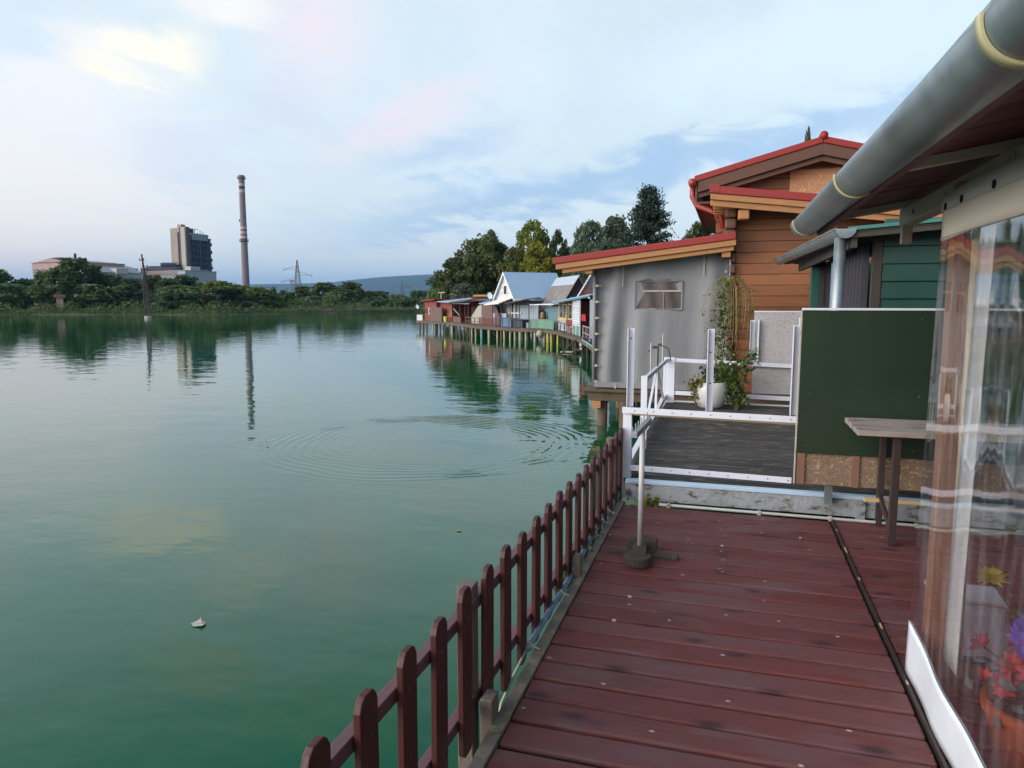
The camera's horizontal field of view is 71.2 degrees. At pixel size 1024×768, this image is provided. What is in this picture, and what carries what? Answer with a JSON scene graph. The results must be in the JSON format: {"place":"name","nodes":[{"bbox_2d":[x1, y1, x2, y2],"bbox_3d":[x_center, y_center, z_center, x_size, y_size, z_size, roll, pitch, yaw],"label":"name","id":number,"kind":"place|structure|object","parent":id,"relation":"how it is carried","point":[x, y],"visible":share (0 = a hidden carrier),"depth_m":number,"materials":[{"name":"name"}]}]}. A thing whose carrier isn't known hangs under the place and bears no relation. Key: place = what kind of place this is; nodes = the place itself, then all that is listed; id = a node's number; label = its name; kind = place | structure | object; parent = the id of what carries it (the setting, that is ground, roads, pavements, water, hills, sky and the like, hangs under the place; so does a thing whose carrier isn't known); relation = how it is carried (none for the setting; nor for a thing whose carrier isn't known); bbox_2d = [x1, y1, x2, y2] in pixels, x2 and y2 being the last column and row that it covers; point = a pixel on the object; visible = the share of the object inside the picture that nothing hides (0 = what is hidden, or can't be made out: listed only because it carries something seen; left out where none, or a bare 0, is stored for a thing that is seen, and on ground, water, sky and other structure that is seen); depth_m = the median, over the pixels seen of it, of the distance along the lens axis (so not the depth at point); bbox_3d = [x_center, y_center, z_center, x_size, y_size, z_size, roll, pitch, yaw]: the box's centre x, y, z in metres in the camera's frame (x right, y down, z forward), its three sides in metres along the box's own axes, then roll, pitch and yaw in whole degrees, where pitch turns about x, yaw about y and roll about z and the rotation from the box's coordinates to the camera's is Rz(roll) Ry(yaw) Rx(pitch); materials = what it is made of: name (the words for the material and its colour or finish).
{"place":"outdoors","nodes":[
{"label":"outdoors","id":0,"kind":"place"},
{"bbox_2d":[250,274,434,296],"bbox_3d":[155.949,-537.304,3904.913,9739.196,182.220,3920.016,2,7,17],"label":"hills","id":1,"kind":"structure","parent":0,"point":[413,282],"depth_m":3619.62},
{"bbox_2d":[0,306,728,360],"bbox_3d":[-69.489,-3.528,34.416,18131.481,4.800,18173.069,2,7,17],"label":"ground","id":2,"kind":"structure","parent":0,"point":[155,313],"depth_m":112.74,"materials":[{"name":"green plant"}]},
{"bbox_2d":[0,269,14,283],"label":"tree","id":3,"kind":"object","parent":2,"relation":"on","point":[5,277],"visible":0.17,"depth_m":124.09,"materials":[{"name":"green plant"}]},
{"bbox_2d":[0,283,40,309],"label":"bush","id":4,"kind":"object","parent":2,"relation":"on","point":[8,286],"visible":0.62,"depth_m":115.17,"materials":[{"name":"green plant"}]},
{"bbox_2d":[11,278,33,288],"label":"tree","id":5,"kind":"object","parent":2,"relation":"on","point":[25,281],"visible":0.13,"depth_m":126.38,"materials":[{"name":"green plant"}]},
{"bbox_2d":[18,283,57,310],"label":"bush","id":6,"kind":"object","parent":2,"relation":"on","point":[39,292],"visible":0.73,"depth_m":114.59,"materials":[{"name":"green plant"}]},
{"bbox_2d":[31,270,51,286],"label":"tree","id":7,"kind":"object","parent":2,"relation":"on","point":[38,277],"visible":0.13,"depth_m":122.08,"materials":[{"name":"green plant"}]},
{"bbox_2d":[54,294,64,308],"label":"bank cabin","id":8,"kind":"object","parent":2,"relation":"on","point":[59,298],"visible":0.88,"depth_m":112.66,"materials":[{"name":"pink brick"}]},
{"bbox_2d":[42,266,90,302],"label":"tree","id":9,"kind":"object","parent":2,"relation":"on","point":[61,280],"visible":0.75,"depth_m":116.11,"materials":[{"name":"green plant"}]},
{"bbox_2d":[31,257,124,277],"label":"brick gable hall","id":10,"kind":"structure","parent":2,"relation":"on","point":[45,264],"depth_m":414.00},
{"bbox_2d":[55,257,105,308],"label":"tree","id":11,"kind":"object","parent":2,"relation":"on","point":[78,264],"visible":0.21,"depth_m":120.23,"materials":[{"name":"green plant"}]},
{"bbox_2d":[85,264,102,283],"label":"tree","id":12,"kind":"object","parent":2,"relation":"on","point":[92,280],"visible":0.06,"depth_m":124.43,"materials":[{"name":"green plant"}]},
{"bbox_2d":[64,283,126,310],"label":"bush","id":13,"kind":"object","parent":2,"relation":"on","point":[98,291],"visible":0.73,"depth_m":114.16,"materials":[{"name":"green plant"}]},
{"bbox_2d":[97,273,123,288],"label":"tree","id":14,"kind":"object","parent":2,"relation":"on","point":[109,280],"visible":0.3,"depth_m":124.51,"materials":[{"name":"green plant"}]},
{"bbox_2d":[80,267,141,290],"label":"windowed hall","id":15,"kind":"structure","parent":2,"relation":"on","point":[123,272],"depth_m":414.06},
{"bbox_2d":[101,283,149,310],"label":"bush","id":16,"kind":"object","parent":2,"relation":"on","point":[127,290],"visible":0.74,"depth_m":115.90,"materials":[{"name":"green plant"}]},
{"bbox_2d":[118,277,142,300],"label":"tree","id":17,"kind":"object","parent":2,"relation":"on","point":[133,282],"visible":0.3,"depth_m":128.90,"materials":[{"name":"green plant"}]},
{"bbox_2d":[140,274,161,296],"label":"tree","id":18,"kind":"object","parent":2,"relation":"on","point":[153,280],"visible":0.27,"depth_m":128.35,"materials":[{"name":"green plant"}]},
{"bbox_2d":[149,300,169,310],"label":"bush","id":19,"kind":"object","parent":2,"relation":"on","point":[162,303],"visible":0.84,"depth_m":112.46,"materials":[{"name":"green plant"}]},
{"bbox_2d":[140,263,181,272],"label":"saddle roof hall","id":20,"kind":"structure","parent":2,"relation":"on","point":[168,266],"depth_m":475.07,"materials":[{"name":"grey metal"}]},
{"bbox_2d":[141,271,186,293],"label":"hall","id":21,"kind":"structure","parent":2,"relation":"on","point":[167,274],"depth_m":440.19,"materials":[{"name":"pink brick"}]},
{"bbox_2d":[153,277,175,300],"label":"tree","id":22,"kind":"object","parent":2,"relation":"on","point":[163,282],"visible":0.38,"depth_m":124.59,"materials":[{"name":"green plant"}]},
{"bbox_2d":[150,285,202,310],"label":"bush","id":23,"kind":"object","parent":2,"relation":"on","point":[180,291],"visible":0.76,"depth_m":114.73,"materials":[{"name":"green plant"}]},
{"bbox_2d":[172,274,198,291],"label":"tree","id":24,"kind":"object","parent":2,"relation":"on","point":[184,279],"visible":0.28,"depth_m":126.80,"materials":[{"name":"green plant"}]},
{"bbox_2d":[165,266,216,283],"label":"grey hall","id":25,"kind":"structure","parent":2,"relation":"on","point":[201,276],"depth_m":448.81,"materials":[{"name":"grey concrete"}]},
{"bbox_2d":[170,224,212,270],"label":"tower block","id":26,"kind":"structure","parent":2,"relation":"on","point":[193,248],"depth_m":483.19,"materials":[{"name":"concrete"}]},
{"bbox_2d":[0,293,424,314],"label":"reeds","id":27,"kind":"object","parent":2,"relation":"on","point":[373,308],"visible":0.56,"depth_m":112.36,"materials":[{"name":"green plant"}]},
{"bbox_2d":[0,285,426,310],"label":"bank thicket","id":28,"kind":"object","parent":2,"relation":"on","point":[329,297],"visible":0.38,"depth_m":123.31,"materials":[{"name":"green plant"}]},
{"bbox_2d":[200,280,231,308],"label":"tree","id":29,"kind":"object","parent":2,"relation":"on","point":[212,284],"visible":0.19,"depth_m":120.63,"materials":[{"name":"green plant"}]},
{"bbox_2d":[186,285,263,309],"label":"bush","id":30,"kind":"object","parent":2,"relation":"on","point":[222,293],"visible":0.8,"depth_m":116.35,"materials":[{"name":"green plant"}]},
{"bbox_2d":[237,175,249,288],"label":"factory chimney","id":31,"kind":"object","parent":2,"relation":"on","point":[244,241],"visible":0.94,"depth_m":552.17,"materials":[{"name":"concrete"}]},
{"bbox_2d":[79,287,437,299],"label":"wood","id":32,"kind":"object","parent":2,"relation":"on","point":[386,295],"depth_m":152.68,"materials":[{"name":"green plant"}]},
{"bbox_2d":[244,286,282,309],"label":"bush","id":33,"kind":"object","parent":2,"relation":"on","point":[258,293],"visible":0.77,"depth_m":124.74,"materials":[{"name":"green plant"}]},
{"bbox_2d":[282,292,298,302],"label":"tree","id":34,"kind":"object","parent":2,"relation":"on","point":[287,295],"visible":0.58,"depth_m":149.18,"materials":[{"name":"green plant"}]},
{"bbox_2d":[281,260,311,290],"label":"pylon","id":35,"kind":"object","parent":2,"relation":"on","point":[298,272],"visible":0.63,"depth_m":418.03,"materials":[{"name":"metal"}]},
{"bbox_2d":[294,285,310,297],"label":"tree","id":36,"kind":"object","parent":2,"relation":"on","point":[299,290],"visible":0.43,"depth_m":150.72,"materials":[{"name":"green plant"}]},
{"bbox_2d":[307,282,337,297],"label":"tree","id":37,"kind":"object","parent":2,"relation":"on","point":[322,287],"visible":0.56,"depth_m":148.12,"materials":[{"name":"green plant"}]},
{"bbox_2d":[320,286,361,301],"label":"bush","id":38,"kind":"object","parent":2,"relation":"on","point":[349,294],"visible":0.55,"depth_m":144.03,"materials":[{"name":"green plant"}]},
{"bbox_2d":[338,281,366,300],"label":"tree","id":39,"kind":"object","parent":2,"relation":"on","point":[349,285],"visible":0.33,"depth_m":152.76,"materials":[{"name":"green plant"}]},
{"bbox_2d":[357,290,378,301],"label":"tree","id":40,"kind":"object","parent":2,"relation":"on","point":[368,293],"visible":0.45,"depth_m":158.70,"materials":[{"name":"green plant"}]},
{"bbox_2d":[374,290,388,298],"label":"tree","id":41,"kind":"object","parent":2,"relation":"on","point":[381,293],"visible":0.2,"depth_m":163.80,"materials":[{"name":"green plant"}]},
{"bbox_2d":[371,299,397,307],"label":"bush","id":42,"kind":"object","parent":2,"relation":"on","point":[378,301],"visible":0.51,"depth_m":147.68,"materials":[{"name":"green plant"}]},
{"bbox_2d":[390,281,410,294],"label":"pylon","id":43,"kind":"object","parent":2,"relation":"on","point":[401,288],"visible":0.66,"depth_m":698.37,"materials":[{"name":"metal"}]},
{"bbox_2d":[409,290,429,299],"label":"tree","id":44,"kind":"object","parent":2,"relation":"on","point":[419,294],"visible":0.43,"depth_m":168.52,"materials":[{"name":"green plant"}]},
{"bbox_2d":[426,281,442,299],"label":"willow tree","id":45,"kind":"object","parent":2,"relation":"on","point":[433,294],"visible":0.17,"depth_m":62.17,"materials":[{"name":"green plant"}]},
{"bbox_2d":[424,256,475,298],"bbox_3d":[-4.991,-8.157,61.036,5.604,5.492,4.585,2,7,16],"label":"tree","id":46,"kind":"object","parent":2,"relation":"on","point":[452,263],"visible":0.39,"depth_m":59.74,"materials":[{"name":"green plant"}]},
{"bbox_2d":[445,253,484,297],"bbox_3d":[-3.901,-8.113,59.742,3.445,5.720,2.819,-3,7,-21],"label":"tree","id":47,"kind":"object","parent":2,"relation":"on","point":[470,271],"visible":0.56,"depth_m":59.10,"materials":[{"name":"green plant"}]},
{"bbox_2d":[449,283,481,300],"bbox_3d":[-3.980,-6.470,57.027,3.718,3.219,4.178,3,7,21],"label":"bush","id":48,"kind":"object","parent":2,"relation":"on","point":[466,290],"visible":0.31,"depth_m":56.34,"materials":[{"name":"green plant"}]},
{"bbox_2d":[449,233,513,293],"bbox_3d":[-2.622,-9.249,61.745,6.008,7.647,5.314,1,7,8],"label":"tree","id":49,"kind":"object","parent":2,"relation":"on","point":[488,251],"visible":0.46,"depth_m":60.28,"materials":[{"name":"green plant"}]},
{"bbox_2d":[496,246,526,285],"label":"tree","id":50,"kind":"object","parent":2,"relation":"on","point":[508,265],"visible":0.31,"depth_m":57.21,"materials":[{"name":"green plant"}]},
{"bbox_2d":[514,218,554,260],"bbox_3d":[1.779,-9.456,59.532,4.006,8.656,4.170,-3,7,-24],"label":"tree","id":51,"kind":"object","parent":2,"relation":"on","point":[524,238],"visible":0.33,"depth_m":59.13,"materials":[{"name":"green plant"}]},
{"bbox_2d":[517,240,555,272],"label":"tree","id":52,"kind":"object","parent":2,"relation":"on","point":[531,263],"visible":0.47,"depth_m":56.06,"materials":[{"name":"green plant"}]},
{"bbox_2d":[549,228,567,257],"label":"tree","id":53,"kind":"object","parent":2,"relation":"on","point":[556,241],"visible":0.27,"depth_m":60.28,"materials":[{"name":"green plant"}]},
{"bbox_2d":[569,219,605,282],"bbox_3d":[5.455,-7.780,50.163,3.289,7.384,4.020,-1,7,-10],"label":"tree","id":54,"kind":"object","parent":2,"relation":"on","point":[586,232],"visible":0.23,"depth_m":48.98,"materials":[{"name":"green plant"}]},
{"bbox_2d":[583,238,624,283],"bbox_3d":[6.588,-6.522,46.943,4.438,6.160,4.986,0,7,4],"label":"bush","id":55,"kind":"object","parent":2,"relation":"on","point":[605,244],"visible":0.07,"depth_m":46.32,"materials":[{"name":"green plant"}]},
{"bbox_2d":[589,214,630,246],"bbox_3d":[6.920,-8.228,51.743,4.578,7.955,3.746,0,7,-1],"label":"tree","id":56,"kind":"object","parent":2,"relation":"on","point":[612,224],"visible":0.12,"depth_m":50.55,"materials":[{"name":"green plant"}]},
{"bbox_2d":[616,182,678,280],"bbox_3d":[7.848,-7.412,41.726,3.663,8.440,4.481,-2,7,-14],"label":"pine tree","id":57,"kind":"object","parent":2,"relation":"on","point":[648,215],"visible":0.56,"depth_m":40.88,"materials":[{"name":"green plant"}]},
{"bbox_2d":[668,221,715,280],"bbox_3d":[11.801,-7.044,45.923,3.045,6.855,2.925,6,9,43],"label":"tree","id":58,"kind":"object","parent":2,"relation":"on","point":[697,229],"visible":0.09,"depth_m":45.19,"materials":[{"name":"green plant"}]},
{"bbox_2d":[804,125,810,141],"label":"tree","id":59,"kind":"object","parent":2,"relation":"on","point":[807,136],"depth_m":33.06,"materials":[{"name":"green plant"}]},
{"bbox_2d":[0,312,1023,767],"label":"water","id":60,"kind":"structure","parent":0,"point":[284,506],"depth_m":6.98,"materials":[{"name":"green liquid"}]},
{"bbox_2d":[139,254,151,317],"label":"lattice mast","id":61,"kind":"object","parent":60,"relation":"in","point":[145,280],"visible":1,"depth_m":85.92,"materials":[{"name":"metal"}]},
{"bbox_2d":[191,617,205,626],"bbox_3d":[-1.996,1.510,4.550,0.100,0.046,0.065,2,7,17],"label":"floating leaf","id":62,"kind":"object","parent":60,"relation":"on","point":[199,622],"visible":1,"depth_m":4.56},
{"bbox_2d":[416,320,591,358],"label":"boardwalk","id":63,"kind":"structure","parent":60,"relation":"in","point":[574,338],"depth_m":38.27,"materials":[{"name":"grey wood"}]},
{"bbox_2d":[421,292,470,321],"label":"red shack","id":64,"kind":"structure","parent":63,"relation":"on","point":[438,309],"depth_m":50.01,"materials":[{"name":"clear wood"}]},
{"bbox_2d":[449,300,494,322],"bbox_3d":[-2.720,-4.851,47.550,2.100,1.510,4.701,-2,7,-19],"label":"open shelter","id":65,"kind":"object","parent":63,"relation":"on","point":[459,303],"visible":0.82,"depth_m":46.36,"materials":[{"name":"wood"}]},
{"bbox_2d":[471,295,493,315],"bbox_3d":[-1.784,-5.302,49.974,1.800,1.850,2.250,1,7,7],"label":"red brown hut","id":66,"kind":"object","parent":63,"relation":"on","point":[477,297],"visible":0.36,"depth_m":49.00,"materials":[{"name":"brown wood"}]},
{"bbox_2d":[479,317,494,326],"bbox_3d":[-1.396,-3.531,40.532,0.056,0.500,1.864,-4,8,-31],"label":"red railing","id":67,"kind":"object","parent":63,"relation":"on","point":[482,320],"visible":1,"depth_m":40.88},
{"bbox_2d":[471,297,543,325],"bbox_3d":[-0.479,-4.417,43.148,2.300,1.660,9.449,-3,7,-22],"label":"blue roofed hut","id":68,"kind":"object","parent":63,"relation":"on","point":[482,310],"visible":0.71,"depth_m":42.92,"materials":[{"name":"paint"}]},
{"bbox_2d":[501,317,518,326],"bbox_3d":[-0.140,-3.412,39.506,0.540,0.500,1.140,-4,8,-31],"label":"storage chest","id":69,"kind":"object","parent":63,"relation":"on","point":[507,322],"visible":0.52,"depth_m":39.20,"materials":[{"name":"blue plastic"}]},
{"bbox_2d":[495,318,528,327],"bbox_3d":[-0.043,-3.283,38.392,0.133,0.500,3.222,-4,8,-34],"label":"dark railing","id":70,"kind":"object","parent":63,"relation":"on","point":[511,318],"visible":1,"depth_m":38.05,"materials":[{"name":"grey metal"}]},
{"bbox_2d":[492,303,537,324],"bbox_3d":[0.113,-3.927,40.389,0.500,1.320,3.850,-5,8,-35],"label":"sheet fence","id":71,"kind":"object","parent":63,"relation":"on","point":[526,312],"visible":0.62,"depth_m":39.94,"materials":[{"name":"grey metal"}]},
{"bbox_2d":[484,272,558,318],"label":"blue roofed house","id":72,"kind":"structure","parent":63,"relation":"on","point":[514,286],"depth_m":41.42,"materials":[{"name":"metal"}]},
{"bbox_2d":[513,319,529,327],"bbox_3d":[0.513,-3.248,38.439,0.540,0.420,0.940,-4,8,-31],"label":"crate","id":73,"kind":"object","parent":63,"relation":"on","point":[518,323],"visible":0.78,"depth_m":38.14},
{"bbox_2d":[529,319,553,329],"bbox_3d":[1.630,-3.009,36.021,0.400,0.500,2.515,-3,7,-26],"label":"green railing","id":74,"kind":"object","parent":63,"relation":"on","point":[541,323],"visible":0.99,"depth_m":36.50,"materials":[{"name":"paint"}]},
{"bbox_2d":[530,303,559,328],"bbox_3d":[2.139,-3.476,36.426,1.400,1.335,3.510,-2,7,-18],"label":"teal lean to","id":75,"kind":"object","parent":63,"relation":"on","point":[551,312],"visible":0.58,"depth_m":36.07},
{"bbox_2d":[538,275,583,318],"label":"grey roofed house","id":76,"kind":"structure","parent":63,"relation":"on","point":[562,288],"depth_m":37.91,"materials":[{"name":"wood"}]},
{"bbox_2d":[551,294,592,333],"bbox_3d":[3.707,-3.083,30.788,2.680,1.850,8.692,-1,7,-6],"label":"hut","id":77,"kind":"object","parent":63,"relation":"on","point":[564,307],"depth_m":31.92,"materials":[{"name":"grey"}]},
{"bbox_2d":[559,303,566,318],"bbox_3d":[2.407,-3.442,33.760,0.038,0.720,1.889,-1,7,-6],"label":"window","id":78,"kind":"structure","parent":77,"relation":"in","point":[562,307],"depth_m":33.76,"materials":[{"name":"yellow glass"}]},
{"bbox_2d":[568,304,571,319],"bbox_3d":[2.656,-3.185,31.537,0.038,0.720,1.846,-1,7,-6],"label":"window","id":79,"kind":"structure","parent":77,"relation":"in","point":[569,305],"depth_m":31.97,"materials":[{"name":"yellow glass"}]},
{"bbox_2d":[572,299,580,335],"bbox_3d":[2.661,-2.789,29.552,0.050,1.550,1.747,0,7,-4],"label":"slatted screen","id":80,"kind":"object","parent":63,"relation":"on","point":[576,312],"visible":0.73,"depth_m":29.43,"materials":[{"name":"white paint"}]},
{"bbox_2d":[565,275,592,316],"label":"brown gable house","id":81,"kind":"structure","parent":63,"relation":"on","point":[587,288],"depth_m":32.96,"materials":[{"name":"clear wood"}]},
{"bbox_2d":[589,276,592,291],"bbox_3d":[3.761,-4.612,32.911,0.450,0.700,0.038,1,7,5],"label":"window","id":82,"kind":"structure","parent":81,"relation":"in","point":[591,278],"depth_m":32.92,"materials":[{"name":"grey glass"}]},
{"bbox_2d":[582,297,592,346],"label":"grey shed","id":83,"kind":"structure","parent":63,"relation":"on","point":[591,318],"depth_m":26.01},
{"bbox_2d":[467,501,1023,767],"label":"deck","id":84,"kind":"structure","parent":60,"relation":"in","point":[727,640],"depth_m":3.15,"materials":[{"name":"brown wood"}]},
{"bbox_2d":[300,427,622,767],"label":"picket fence","id":85,"kind":"object","parent":84,"relation":"attached to","point":[358,736],"visible":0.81,"depth_m":2.65,"materials":[{"name":"red paint"}]},
{"bbox_2d":[525,492,620,651],"bbox_3d":[0.467,1.029,4.438,0.073,0.056,2.643,2,7,17],"label":"water pipe","id":86,"kind":"object","parent":85,"relation":"attached to","point":[529,646],"visible":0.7,"depth_m":3.68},
{"bbox_2d":[499,648,527,710],"bbox_3d":[-0.008,1.350,2.975,0.036,0.297,0.527,2,7,15],"label":"cable","id":87,"kind":"object","parent":86,"relation":"hanging from","point":[512,678],"visible":0.53,"depth_m":3.00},
{"bbox_2d":[605,412,678,568],"bbox_3d":[0.779,0.620,4.320,0.359,0.871,0.369,-4,8,-29],"label":"fishing rod stand","id":88,"kind":"object","parent":84,"relation":"on","point":[638,555],"visible":1,"depth_m":4.29,"materials":[{"name":"metal"}]},
{"bbox_2d":[624,493,664,507],"bbox_3d":[1.098,1.052,5.580,0.447,0.406,0.167,5,8,36],"label":"weed clump","id":89,"kind":"object","parent":84,"relation":"attached to","point":[652,502],"visible":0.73,"depth_m":5.57,"materials":[{"name":"green plant"}]},
{"bbox_2d":[659,503,1023,535],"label":"conduit pipe","id":90,"kind":"object","parent":84,"relation":"attached to","point":[828,518],"visible":0.98,"depth_m":5.11,"materials":[{"name":"beige paint"}]},
{"bbox_2d":[790,0,1023,702],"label":"cottage","id":91,"kind":"structure","parent":84,"relation":"on","point":[954,120],"depth_m":2.59,"materials":[{"name":"wood"}]},
{"bbox_2d":[905,155,1023,767],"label":"vinyl curtain","id":92,"kind":"object","parent":91,"relation":"hanging from","point":[993,196],"visible":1,"depth_m":2.38,"materials":[{"name":"plastic"}]},
{"bbox_2d":[845,417,1023,545],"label":"bar table","id":93,"kind":"object","parent":84,"relation":"on","point":[897,430],"visible":0.84,"depth_m":4.55,"materials":[{"name":"grey wood"}]},
{"bbox_2d":[924,580,1009,664],"bbox_3d":[1.993,1.052,3.158,0.280,0.285,0.190,2,7,17],"label":"storage box","id":94,"kind":"object","parent":84,"relation":"on","point":[985,607],"visible":0.52,"depth_m":3.06,"materials":[{"name":"white plastic"}]},
{"bbox_2d":[963,565,1023,767],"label":"potted flowers","id":95,"kind":"object","parent":84,"relation":"on","point":[1002,701],"visible":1,"depth_m":2.37,"materials":[{"name":"red plant"}]},
{"bbox_2d":[553,131,942,426],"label":"timber house","id":96,"kind":"structure","parent":60,"relation":"in","point":[748,211],"depth_m":11.13,"materials":[{"name":"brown wood"}]},
{"bbox_2d":[635,280,682,309],"bbox_3d":[2.322,-1.406,11.320,0.744,0.456,0.042,2,7,17],"label":"window","id":97,"kind":"structure","parent":96,"relation":"in","point":[660,295],"depth_m":11.33,"materials":[{"name":"grey glass"}]},
{"bbox_2d":[701,275,784,368],"bbox_3d":[3.267,-0.759,10.221,1.136,1.595,0.321,2,7,17],"label":"climbing vine","id":98,"kind":"object","parent":96,"relation":"hanging from","point":[730,283],"visible":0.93,"depth_m":10.21,"materials":[{"name":"green plant"}]},
{"bbox_2d":[622,311,1023,531],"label":"jetty","id":99,"kind":"object","parent":60,"relation":"in","point":[724,455],"visible":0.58,"depth_m":5.87,"materials":[{"name":"grey wood"}]},
{"bbox_2d":[647,334,670,378],"bbox_3d":[1.712,-0.339,8.328,0.282,0.420,1.719,2,7,17],"label":"rod holder","id":100,"kind":"object","parent":99,"relation":"on","point":[657,347],"visible":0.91,"depth_m":8.35,"materials":[{"name":"white metal"}]},
{"bbox_2d":[683,345,760,410],"bbox_3d":[2.766,-0.070,9.424,0.974,0.893,0.557,2,7,17],"label":"planter","id":101,"kind":"object","parent":99,"relation":"on","point":[726,383],"visible":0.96,"depth_m":9.36,"materials":[{"name":"plastic"}]},
{"bbox_2d":[773,214,1023,485],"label":"green hut","id":102,"kind":"object","parent":99,"relation":"on","point":[913,274],"visible":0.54,"depth_m":5.31,"materials":[{"name":"wood"}]},
{"bbox_2d":[793,308,1023,519],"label":"board screen","id":103,"kind":"object","parent":99,"relation":"attached to","point":[882,363],"visible":0.86,"depth_m":4.95,"materials":[{"name":"green paint"}]},
{"bbox_2d":[0,0,1023,284],"label":"sky","id":104,"kind":"structure","parent":0,"point":[368,138],"materials":[{"name":"blue"}]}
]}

